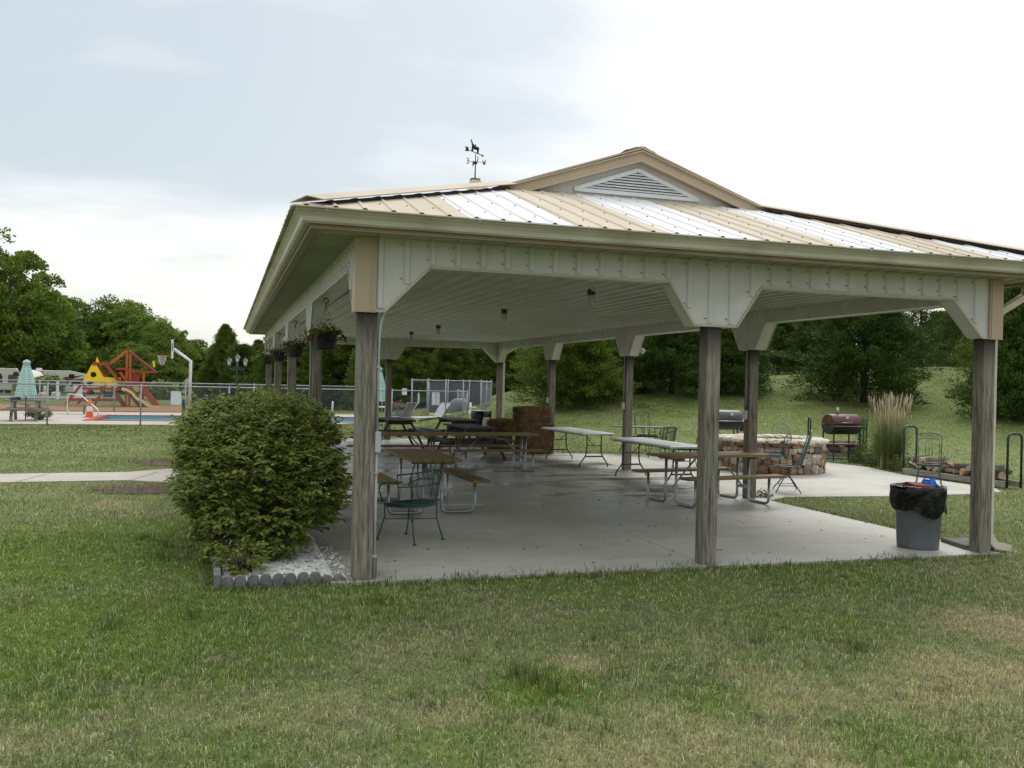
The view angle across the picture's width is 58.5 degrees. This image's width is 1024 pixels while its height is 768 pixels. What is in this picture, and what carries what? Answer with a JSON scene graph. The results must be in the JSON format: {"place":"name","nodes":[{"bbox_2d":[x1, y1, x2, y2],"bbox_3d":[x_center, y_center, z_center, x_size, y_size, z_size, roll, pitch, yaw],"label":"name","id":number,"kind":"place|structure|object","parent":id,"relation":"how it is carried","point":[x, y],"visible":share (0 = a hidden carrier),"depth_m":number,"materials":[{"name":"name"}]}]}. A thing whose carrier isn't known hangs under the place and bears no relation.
{"place":"outdoors","nodes":[
{"label":"outdoors","id":0,"kind":"place"},
{"bbox_2d":[0,404,187,412],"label":"play mulch","id":1,"kind":"object","parent":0,"point":[102,408],"visible":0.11,"depth_m":46.82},
{"bbox_2d":[65,350,159,406],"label":"play set","id":2,"kind":"object","parent":1,"relation":"on","point":[100,373],"visible":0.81,"depth_m":50.05,"materials":[{"name":"red wood"}]},
{"bbox_2d":[157,339,191,409],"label":"basketball goal","id":3,"kind":"object","parent":1,"relation":"on","point":[186,358],"visible":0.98,"depth_m":46.90,"materials":[{"name":"white paint"}]},
{"bbox_2d":[0,411,353,425],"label":"pool deck","id":4,"kind":"structure","parent":0,"point":[73,416],"depth_m":34.84,"materials":[{"name":"concrete"}]},
{"bbox_2d":[1,399,48,420],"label":"picnic table","id":5,"kind":"object","parent":4,"relation":"on","point":[12,408],"visible":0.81,"depth_m":33.25,"materials":[{"name":"grey wood"}]},
{"bbox_2d":[14,360,37,419],"bbox_3d":[-17.872,0.223,33.600,0.717,2.235,0.717,1,0,39],"label":"patio umbrella","id":6,"kind":"object","parent":4,"relation":"on","point":[26,375],"visible":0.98,"depth_m":33.46,"materials":[{"name":"teal fabric"}]},
{"bbox_2d":[426,379,491,415],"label":"chain link fence","id":7,"kind":"object","parent":4,"relation":"on","point":[472,390],"visible":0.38,"depth_m":40.41,"materials":[{"name":"metal"}]},
{"bbox_2d":[480,381,491,409],"bbox_3d":[-1.049,0.826,37.252,0.068,1.950,4.578,1,0,4],"label":"chain link fence","id":8,"kind":"object","parent":4,"relation":"on","point":[486,392],"visible":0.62,"depth_m":37.16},
{"bbox_2d":[107,416,375,420],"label":"pool wall","id":9,"kind":"structure","parent":0,"point":[135,417],"depth_m":39.52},
{"bbox_2d":[82,415,353,422],"bbox_3d":[-10.364,2.083,38.857,13.800,1.224,5.202,1,0,-17],"label":"pool coping","id":10,"kind":"object","parent":9,"relation":"on","point":[98,418],"visible":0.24,"depth_m":37.23,"materials":[{"name":"concrete"}]},
{"bbox_2d":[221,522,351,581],"bbox_3d":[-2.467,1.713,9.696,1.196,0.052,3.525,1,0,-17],"label":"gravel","id":11,"kind":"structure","parent":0,"point":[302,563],"depth_m":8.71,"materials":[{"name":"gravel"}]},
{"bbox_2d":[0,367,1023,767],"bbox_3d":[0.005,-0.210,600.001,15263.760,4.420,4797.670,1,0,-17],"label":"lawn","id":12,"kind":"structure","parent":0,"point":[588,421],"depth_m":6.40,"materials":[{"name":"plant"}]},
{"bbox_2d":[0,368,42,392],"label":"camper trailer","id":13,"kind":"object","parent":12,"relation":"on","point":[13,374],"visible":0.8,"depth_m":102.68,"materials":[{"name":"metal"}]},
{"bbox_2d":[0,227,77,356],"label":"leafy tree","id":14,"kind":"object","parent":12,"relation":"on","point":[25,321],"visible":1,"depth_m":74.62,"materials":[{"name":"green plant"}]},
{"bbox_2d":[0,271,90,371],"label":"leafy tree","id":15,"kind":"object","parent":12,"relation":"on","point":[62,349],"visible":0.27,"depth_m":91.92,"materials":[{"name":"green plant"}]},
{"bbox_2d":[34,373,66,393],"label":"shrub","id":16,"kind":"object","parent":12,"relation":"on","point":[56,377],"visible":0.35,"depth_m":71.89,"materials":[{"name":"green plant"}]},
{"bbox_2d":[13,368,88,393],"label":"camper trailer","id":17,"kind":"object","parent":12,"relation":"on","point":[71,376],"visible":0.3,"depth_m":107.90,"materials":[{"name":"metal"}]},
{"bbox_2d":[36,317,109,370],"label":"leafy tree","id":18,"kind":"object","parent":12,"relation":"on","point":[54,365],"visible":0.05,"depth_m":144.58,"materials":[{"name":"green plant"}]},
{"bbox_2d":[60,348,110,386],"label":"leafy tree","id":19,"kind":"object","parent":12,"relation":"on","point":[82,367],"visible":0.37,"depth_m":132.89,"materials":[{"name":"green plant"}]},
{"bbox_2d":[58,297,138,391],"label":"leafy tree","id":20,"kind":"object","parent":12,"relation":"on","point":[100,342],"visible":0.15,"depth_m":141.89,"materials":[{"name":"green plant"}]},
{"bbox_2d":[70,294,170,391],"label":"leafy tree","id":21,"kind":"object","parent":12,"relation":"on","point":[139,306],"visible":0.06,"depth_m":147.89,"materials":[{"name":"green plant"}]},
{"bbox_2d":[0,468,256,483],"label":"footpath","id":22,"kind":"structure","parent":12,"relation":"on","point":[159,475],"depth_m":15.82,"materials":[{"name":"concrete"}]},
{"bbox_2d":[100,341,157,386],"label":"leafy tree","id":23,"kind":"object","parent":12,"relation":"on","point":[120,362],"visible":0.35,"depth_m":120.62,"materials":[{"name":"green plant"}]},
{"bbox_2d":[99,307,182,393],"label":"leafy tree","id":24,"kind":"object","parent":12,"relation":"on","point":[131,329],"visible":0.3,"depth_m":137.28,"materials":[{"name":"green plant"}]},
{"bbox_2d":[84,458,201,491],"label":"mulch chips","id":25,"kind":"object","parent":12,"relation":"on","point":[132,488],"visible":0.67,"depth_m":14.37,"materials":[{"name":"brown plant"}]},
{"bbox_2d":[95,486,205,493],"bbox_3d":[-5.674,1.706,14.409,1.744,0.082,0.987,1,0,-17],"label":"mulch patch","id":26,"kind":"object","parent":12,"relation":"on","point":[117,491],"visible":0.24,"depth_m":14.22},
{"bbox_2d":[148,378,179,399],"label":"shrub","id":27,"kind":"object","parent":12,"relation":"on","point":[156,393],"visible":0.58,"depth_m":65.53,"materials":[{"name":"green plant"}]},
{"bbox_2d":[139,357,193,389],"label":"leafy tree","id":28,"kind":"object","parent":12,"relation":"on","point":[172,368],"visible":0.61,"depth_m":111.17,"materials":[{"name":"green plant"}]},
{"bbox_2d":[133,316,202,394],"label":"leafy tree","id":29,"kind":"object","parent":12,"relation":"on","point":[158,341],"visible":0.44,"depth_m":133.60,"materials":[{"name":"green plant"}]},
{"bbox_2d":[0,379,382,413],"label":"chain link fence","id":30,"kind":"object","parent":12,"relation":"on","point":[114,399],"visible":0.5,"depth_m":43.44,"materials":[{"name":"metal"}]},
{"bbox_2d":[179,339,212,380],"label":"leafy tree","id":31,"kind":"object","parent":12,"relation":"on","point":[202,351],"visible":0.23,"depth_m":142.86,"materials":[{"name":"green plant"}]},
{"bbox_2d":[191,353,224,402],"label":"cedar tree","id":32,"kind":"object","parent":12,"relation":"on","point":[211,367],"visible":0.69,"depth_m":57.56,"materials":[{"name":"green plant"}]},
{"bbox_2d":[193,323,239,402],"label":"cedar tree","id":33,"kind":"object","parent":12,"relation":"on","point":[225,336],"visible":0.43,"depth_m":59.59,"materials":[{"name":"green plant"}]},
{"bbox_2d":[221,575,245,589],"bbox_3d":[-2.394,1.750,7.857,0.204,0.205,0.067,1,0,-19],"label":"edging stone","id":34,"kind":"object","parent":12,"relation":"on","point":[228,580],"visible":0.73,"depth_m":7.83,"materials":[{"name":"grey concrete"}]},
{"bbox_2d":[0,382,467,424],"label":"chain link fence","id":35,"kind":"object","parent":12,"relation":"on","point":[141,390],"visible":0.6,"depth_m":32.54,"materials":[{"name":"metal"}]},
{"bbox_2d":[203,343,265,398],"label":"cedar tree","id":36,"kind":"object","parent":12,"relation":"on","point":[244,350],"visible":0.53,"depth_m":57.32,"materials":[{"name":"green plant"}]},
{"bbox_2d":[247,573,271,587],"bbox_3d":[-2.192,1.754,7.927,0.204,0.205,0.067,1,0,-16],"label":"edging stone","id":37,"kind":"object","parent":12,"relation":"on","point":[266,578],"visible":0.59,"depth_m":7.90,"materials":[{"name":"grey concrete"}]},
{"bbox_2d":[219,520,306,584],"bbox_3d":[-2.900,1.817,10.580,0.969,0.196,5.420,1,0,-17],"label":"shrub bed","id":38,"kind":"object","parent":12,"relation":"on","point":[230,540],"visible":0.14,"depth_m":9.62,"materials":[{"name":"soil"}]},
{"bbox_2d":[202,530,272,576],"bbox_3d":[-2.458,1.550,8.317,0.561,0.422,0.574,1,0,26],"label":"shrub","id":39,"kind":"object","parent":38,"relation":"on","point":[243,565],"visible":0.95,"depth_m":8.26,"materials":[{"name":"green plant"}]},
{"bbox_2d":[158,384,352,562],"bbox_3d":[-2.646,0.873,9.646,2.052,1.760,2.629,1,0,-17],"label":"shrub","id":40,"kind":"object","parent":38,"relation":"on","point":[276,422],"visible":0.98,"depth_m":8.98,"materials":[{"name":"green plant"}]},
{"bbox_2d":[227,337,301,398],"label":"cedar tree","id":41,"kind":"object","parent":12,"relation":"on","point":[260,368],"visible":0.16,"depth_m":55.27,"materials":[{"name":"green plant"}]},
{"bbox_2d":[272,572,296,587],"bbox_3d":[-1.989,1.758,7.984,0.204,0.205,0.067,1,0,-19],"label":"edging stone","id":42,"kind":"object","parent":12,"relation":"on","point":[277,578],"visible":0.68,"depth_m":7.96,"materials":[{"name":"grey concrete"}]},
{"bbox_2d":[297,571,320,585],"bbox_3d":[-1.788,1.762,8.054,0.204,0.205,0.067,1,0,-16],"label":"edging stone","id":43,"kind":"object","parent":12,"relation":"on","point":[302,577],"visible":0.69,"depth_m":8.03,"materials":[{"name":"grey concrete"}]},
{"bbox_2d":[296,343,353,409],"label":"cedar tree","id":44,"kind":"object","parent":12,"relation":"on","point":[328,358],"visible":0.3,"depth_m":54.04,"materials":[{"name":"green plant"}]},
{"bbox_2d":[325,344,354,408],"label":"cedar tree","id":45,"kind":"object","parent":12,"relation":"on","point":[346,350],"visible":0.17,"depth_m":54.70,"materials":[{"name":"green plant"}]},
{"bbox_2d":[9,458,671,756],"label":"fallen leaves","id":46,"kind":"object","parent":12,"relation":"on","point":[419,693],"visible":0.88,"depth_m":6.23,"materials":[{"name":"brown plant"}]},
{"bbox_2d":[334,348,398,410],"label":"cedar tree","id":47,"kind":"object","parent":12,"relation":"on","point":[351,380],"visible":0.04,"depth_m":53.04,"materials":[{"name":"green plant"}]},
{"bbox_2d":[354,347,431,410],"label":"cedar tree","id":48,"kind":"object","parent":12,"relation":"on","point":[404,361],"visible":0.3,"depth_m":51.86,"materials":[{"name":"green plant"}]},
{"bbox_2d":[396,347,437,407],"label":"cedar tree","id":49,"kind":"object","parent":12,"relation":"on","point":[430,350],"visible":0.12,"depth_m":52.80,"materials":[{"name":"green plant"}]},
{"bbox_2d":[409,348,480,402],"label":"cedar tree","id":50,"kind":"object","parent":12,"relation":"on","point":[448,363],"visible":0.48,"depth_m":51.35,"materials":[{"name":"green plant"}]},
{"bbox_2d":[411,378,481,418],"bbox_3d":[-2.600,0.785,35.752,3.255,1.970,0.068,1,0,28],"label":"chain link fence","id":51,"kind":"object","parent":12,"relation":"on","point":[445,388],"visible":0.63,"depth_m":35.73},
{"bbox_2d":[471,410,490,424],"bbox_3d":[-1.006,1.288,29.541,0.668,0.860,0.677,1,0,-17],"label":"grill","id":52,"kind":"object","parent":12,"relation":"on","point":[480,415],"visible":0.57,"depth_m":29.25,"materials":[{"name":"black paint"}]},
{"bbox_2d":[459,349,514,394],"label":"cedar tree","id":53,"kind":"object","parent":12,"relation":"on","point":[480,355],"visible":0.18,"depth_m":53.16,"materials":[{"name":"green plant"}]},
{"bbox_2d":[477,348,532,390],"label":"cedar tree","id":54,"kind":"object","parent":12,"relation":"on","point":[512,355],"visible":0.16,"depth_m":54.15,"materials":[{"name":"green plant"}]},
{"bbox_2d":[387,606,635,747],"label":"grass tufts","id":55,"kind":"object","parent":12,"relation":"on","point":[470,659],"visible":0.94,"depth_m":5.16,"materials":[{"name":"plant"}]},
{"bbox_2d":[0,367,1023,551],"bbox_3d":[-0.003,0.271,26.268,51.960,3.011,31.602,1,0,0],"label":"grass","id":56,"kind":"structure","parent":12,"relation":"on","point":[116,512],"depth_m":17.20,"materials":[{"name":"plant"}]},
{"bbox_2d":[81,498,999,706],"bbox_3d":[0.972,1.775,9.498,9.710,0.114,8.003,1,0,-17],"label":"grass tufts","id":57,"kind":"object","parent":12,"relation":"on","point":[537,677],"visible":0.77,"depth_m":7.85,"materials":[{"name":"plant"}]},
{"bbox_2d":[506,339,650,407],"bbox_3d":[2.338,-1.325,34.541,5.266,4.837,5.771,1,0,-6],"label":"cedar tree","id":58,"kind":"object","parent":12,"relation":"on","point":[583,364],"visible":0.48,"depth_m":33.57,"materials":[{"name":"green plant"}]},
{"bbox_2d":[599,339,649,390],"bbox_3d":[4.075,-1.572,36.921,3.756,4.125,3.805,1,0,22],"label":"cedar tree","id":59,"kind":"object","parent":12,"relation":"on","point":[622,364],"visible":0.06,"depth_m":35.92,"materials":[{"name":"green plant"}]},
{"bbox_2d":[610,331,740,394],"bbox_3d":[6.122,-1.781,36.330,5.049,4.869,4.835,1,0,34],"label":"cedar tree","id":60,"kind":"object","parent":12,"relation":"on","point":[666,351],"visible":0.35,"depth_m":35.15,"materials":[{"name":"green plant"}]},
{"bbox_2d":[666,328,787,392],"bbox_3d":[9.108,-1.879,36.841,4.527,5.011,5.099,1,0,-19],"label":"cedar tree","id":61,"kind":"object","parent":12,"relation":"on","point":[734,355],"visible":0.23,"depth_m":36.01,"materials":[{"name":"green plant"}]},
{"bbox_2d":[759,322,807,373],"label":"cedar tree","id":62,"kind":"object","parent":12,"relation":"on","point":[781,328],"visible":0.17,"depth_m":54.02,"materials":[{"name":"green plant"}]},
{"bbox_2d":[775,319,833,370],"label":"cedar tree","id":63,"kind":"object","parent":12,"relation":"on","point":[802,340],"visible":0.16,"depth_m":51.69,"materials":[{"name":"green plant"}]},
{"bbox_2d":[807,417,867,457],"bbox_3d":[8.572,1.412,24.099,1.455,1.052,0.420,1,0,8],"label":"firewood rack","id":64,"kind":"object","parent":12,"relation":"on","point":[830,454],"visible":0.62,"depth_m":23.91,"materials":[{"name":"black metal"}]},
{"bbox_2d":[821,407,865,460],"bbox_3d":[8.373,1.266,23.083,1.110,1.341,0.754,1,0,-19],"label":"barrel grill","id":65,"kind":"object","parent":12,"relation":"on","point":[838,423],"visible":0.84,"depth_m":23.04,"materials":[{"name":"red paint"}]},
{"bbox_2d":[779,311,943,404],"bbox_3d":[13.080,-1.869,34.882,5.821,5.780,5.575,1,0,34],"label":"cedar tree","id":66,"kind":"object","parent":12,"relation":"on","point":[884,334],"visible":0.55,"depth_m":33.73,"materials":[{"name":"green plant"}]},
{"bbox_2d":[846,440,876,463],"bbox_3d":[8.811,1.701,22.768,0.890,0.597,0.961,1,0,-17],"label":"weed patch","id":67,"kind":"object","parent":12,"relation":"on","point":[852,456],"visible":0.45,"depth_m":22.77,"materials":[{"name":"green plant"}]},
{"bbox_2d":[860,441,901,467],"bbox_3d":[8.895,1.675,21.905,0.994,0.657,0.991,1,0,-17],"label":"weed patch","id":68,"kind":"object","parent":12,"relation":"on","point":[873,461],"visible":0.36,"depth_m":21.91,"materials":[{"name":"green plant"}]},
{"bbox_2d":[837,392,932,468],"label":"ornamental grass","id":69,"kind":"object","parent":12,"relation":"on","point":[889,444],"depth_m":21.09,"materials":[{"name":"plant"}]},
{"bbox_2d":[885,452,914,471],"bbox_3d":[8.851,1.766,20.637,0.776,0.479,0.838,1,0,-17],"label":"weed patch","id":70,"kind":"object","parent":12,"relation":"on","point":[897,465],"visible":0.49,"depth_m":20.60,"materials":[{"name":"green plant"}]},
{"bbox_2d":[879,309,950,366],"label":"cedar tree","id":71,"kind":"object","parent":12,"relation":"on","point":[922,320],"visible":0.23,"depth_m":53.58,"materials":[{"name":"green plant"}]},
{"bbox_2d":[907,309,959,366],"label":"cedar tree","id":72,"kind":"object","parent":12,"relation":"on","point":[940,337],"visible":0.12,"depth_m":61.19,"materials":[{"name":"green plant"}]},
{"bbox_2d":[925,313,964,366],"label":"cedar tree","id":73,"kind":"object","parent":12,"relation":"on","point":[950,325],"visible":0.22,"depth_m":50.05,"materials":[{"name":"green plant"}]},
{"bbox_2d":[902,425,1022,488],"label":"firewood rack","id":74,"kind":"object","parent":12,"relation":"on","point":[1000,482],"visible":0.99,"depth_m":18.17,"materials":[{"name":"black metal"}]},
{"bbox_2d":[941,537,993,550],"bbox_3d":[5.328,1.880,10.704,0.340,0.070,0.550,1,0,-3],"label":"splash block","id":75,"kind":"object","parent":12,"relation":"on","point":[962,543],"depth_m":10.70,"materials":[{"name":"grey concrete"}]},
{"bbox_2d":[944,333,999,366],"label":"cedar tree","id":76,"kind":"object","parent":12,"relation":"on","point":[962,350],"visible":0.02,"depth_m":44.37,"materials":[{"name":"green plant"}]},
{"bbox_2d":[942,286,1023,420],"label":"cedar tree","id":77,"kind":"object","parent":12,"relation":"on","point":[1010,376],"visible":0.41,"depth_m":30.53,"materials":[{"name":"green plant"}]},
{"bbox_2d":[0,0,1023,379],"label":"sky","id":78,"kind":"structure","parent":0,"point":[156,153],"materials":[{"name":"white"}]},
{"bbox_2d":[287,438,1000,585],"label":"pavilion floor","id":79,"kind":"structure","parent":0,"point":[569,522],"depth_m":11.42,"materials":[{"name":"concrete"}]},
{"bbox_2d":[346,431,451,468],"bbox_3d":[-2.264,1.337,18.081,1.850,0.752,1.494,1,0,-16],"label":"picnic table","id":80,"kind":"object","parent":79,"relation":"on","point":[434,435],"visible":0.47,"depth_m":18.07,"materials":[{"name":"brown wood"}]},
{"bbox_2d":[378,417,431,448],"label":"picnic table","id":81,"kind":"object","parent":79,"relation":"on","point":[395,420],"visible":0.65,"depth_m":24.02,"materials":[{"name":"brown wood"}]},
{"bbox_2d":[376,469,444,545],"bbox_3d":[-1.115,1.342,10.284,0.653,0.825,0.662,1,0,35],"label":"patio chair","id":82,"kind":"object","parent":79,"relation":"on","point":[413,502],"visible":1,"depth_m":10.11,"materials":[{"name":"green metal"}]},
{"bbox_2d":[377,449,489,514],"bbox_3d":[-1.306,1.368,12.995,1.494,0.752,1.850,1,0,-19],"label":"picnic table","id":83,"kind":"object","parent":79,"relation":"on","point":[423,457],"visible":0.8,"depth_m":12.52,"materials":[{"name":"brown wood"}]},
{"bbox_2d":[420,417,479,447],"bbox_3d":[-1.517,1.341,25.276,1.660,0.770,1.850,1,0,-20],"label":"picnic table","id":84,"kind":"object","parent":79,"relation":"on","point":[456,420],"visible":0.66,"depth_m":25.04,"materials":[{"name":"brown wood"}]},
{"bbox_2d":[424,423,516,459],"bbox_3d":[-0.998,1.360,21.456,1.660,0.770,1.850,1,0,-22],"label":"picnic table","id":85,"kind":"object","parent":79,"relation":"on","point":[484,440],"visible":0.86,"depth_m":21.07,"materials":[{"name":"brown wood"}]},
{"bbox_2d":[438,432,545,471],"bbox_3d":[-0.431,1.376,18.616,1.850,0.752,1.494,1,0,-18],"label":"picnic table","id":86,"kind":"object","parent":79,"relation":"on","point":[460,435],"visible":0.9,"depth_m":18.45,"materials":[{"name":"brown wood"}]},
{"bbox_2d":[487,436,512,448],"bbox_3d":[-0.310,1.545,24.190,0.560,0.481,1.000,1,0,13],"label":"hay bale","id":87,"kind":"object","parent":79,"relation":"on","point":[509,437],"visible":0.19,"depth_m":23.79,"materials":[{"name":"plant"}]},
{"bbox_2d":[486,418,515,437],"bbox_3d":[-0.282,1.145,24.195,0.560,0.501,1.000,1,0,21],"label":"hay bale","id":88,"kind":"object","parent":87,"relation":"on","point":[504,425],"visible":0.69,"depth_m":23.83,"materials":[{"name":"plant"}]},
{"bbox_2d":[513,437,554,453],"bbox_3d":[0.550,1.564,23.255,1.000,0.478,0.560,1,0,-25],"label":"hay bale","id":89,"kind":"object","parent":79,"relation":"on","point":[542,443],"visible":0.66,"depth_m":23.08,"materials":[{"name":"plant"}]},
{"bbox_2d":[514,421,554,438],"bbox_3d":[0.578,1.175,23.291,1.000,0.479,0.560,1,0,-22],"label":"hay bale","id":90,"kind":"object","parent":89,"relation":"on","point":[536,427],"visible":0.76,"depth_m":23.09,"materials":[{"name":"plant"}]},
{"bbox_2d":[511,405,552,423],"bbox_3d":[0.518,0.782,23.343,1.000,0.478,0.560,1,0,-31],"label":"hay bale","id":91,"kind":"object","parent":90,"relation":"on","point":[525,414],"visible":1,"depth_m":23.14,"materials":[{"name":"plant"}]},
{"bbox_2d":[248,456,881,574],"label":"fallen leaves","id":92,"kind":"object","parent":79,"relation":"on","point":[446,546],"visible":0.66,"depth_m":9.69,"materials":[{"name":"brown plant"}]},
{"bbox_2d":[542,427,614,466],"bbox_3d":[1.453,1.418,20.759,0.760,0.746,2.440,1,0,-19],"label":"folding table","id":93,"kind":"object","parent":79,"relation":"on","point":[575,431],"visible":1,"depth_m":20.26,"materials":[{"name":"plastic"}]},
{"bbox_2d":[243,146,1023,580],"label":"pavilion","id":94,"kind":"structure","parent":79,"relation":"on","point":[641,242],"depth_m":9.75,"materials":[{"name":"white wood"}]},
{"bbox_2d":[266,333,287,361],"bbox_3d":[-5.396,-0.974,21.107,0.558,0.905,0.570,1,0,-17],"label":"hanging basket","id":95,"kind":"object","parent":94,"relation":"hanging from","point":[277,355],"visible":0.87,"depth_m":21.01,"materials":[{"name":"plastic"}]},
{"bbox_2d":[279,321,309,357],"bbox_3d":[-3.908,-0.932,16.428,0.559,0.905,0.559,1,0,40],"label":"hanging basket","id":96,"kind":"object","parent":94,"relation":"hanging from","point":[295,349],"visible":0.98,"depth_m":16.34,"materials":[{"name":"plastic"}]},
{"bbox_2d":[304,298,346,349],"bbox_3d":[-2.363,-0.888,11.625,0.554,0.905,0.563,1,0,-17],"label":"hanging basket","id":97,"kind":"object","parent":94,"relation":"hanging from","point":[325,338],"visible":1,"depth_m":11.52,"materials":[{"name":"plastic"}]},
{"bbox_2d":[609,437,696,480],"bbox_3d":[2.687,1.452,17.164,0.760,0.746,2.440,1,0,-19],"label":"folding table","id":98,"kind":"object","parent":79,"relation":"on","point":[657,443],"visible":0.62,"depth_m":17.04,"materials":[{"name":"plastic"}]},
{"bbox_2d":[631,451,786,507],"bbox_3d":[3.051,1.461,14.239,1.850,0.752,1.494,1,0,-26],"label":"picnic table","id":99,"kind":"object","parent":79,"relation":"on","point":[683,456],"visible":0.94,"depth_m":14.06,"materials":[{"name":"brown wood"}]},
{"bbox_2d":[889,481,946,550],"bbox_3d":[4.677,1.517,10.526,0.677,0.728,0.611,1,0,-17],"label":"trash can","id":100,"kind":"object","parent":79,"relation":"on","point":[918,513],"visible":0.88,"depth_m":10.31,"materials":[{"name":"grey plastic"}]},
{"bbox_2d":[565,453,1001,500],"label":"patio paving","id":101,"kind":"structure","parent":0,"point":[835,480],"depth_m":17.93,"materials":[{"name":"concrete"}]},
{"bbox_2d":[719,410,743,433],"bbox_3d":[5.215,1.252,22.285,1.340,1.238,0.562,1,0,-6],"label":"barrel grill","id":102,"kind":"object","parent":101,"relation":"on","point":[733,420],"visible":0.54,"depth_m":22.11,"materials":[{"name":"black paint"}]},
{"bbox_2d":[718,433,829,474],"bbox_3d":[5.684,1.552,20.087,2.468,0.819,2.468,1,0,-17],"label":"fire ring","id":103,"kind":"object","parent":101,"relation":"on","point":[814,461],"visible":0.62,"depth_m":19.11,"materials":[{"name":"stone"}]},
{"bbox_2d":[756,433,791,476],"bbox_3d":[5.378,1.435,18.701,0.619,0.888,0.540,1,0,-2],"label":"patio chair","id":104,"kind":"object","parent":101,"relation":"on","point":[776,455],"visible":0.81,"depth_m":18.62,"materials":[{"name":"green metal"}]},
{"bbox_2d":[772,430,811,493],"bbox_3d":[4.880,1.329,15.890,0.620,1.088,0.606,1,0,11],"label":"spring chair","id":105,"kind":"object","parent":101,"relation":"on","point":[802,458],"visible":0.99,"depth_m":15.88,"materials":[{"name":"green metal"}]},
{"bbox_2d":[914,432,944,485],"bbox_3d":[8.116,1.444,17.771,0.547,0.994,0.562,1,0,23],"label":"patio chair","id":106,"kind":"object","parent":101,"relation":"on","point":[918,464],"visible":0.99,"depth_m":17.92,"materials":[{"name":"green metal"}]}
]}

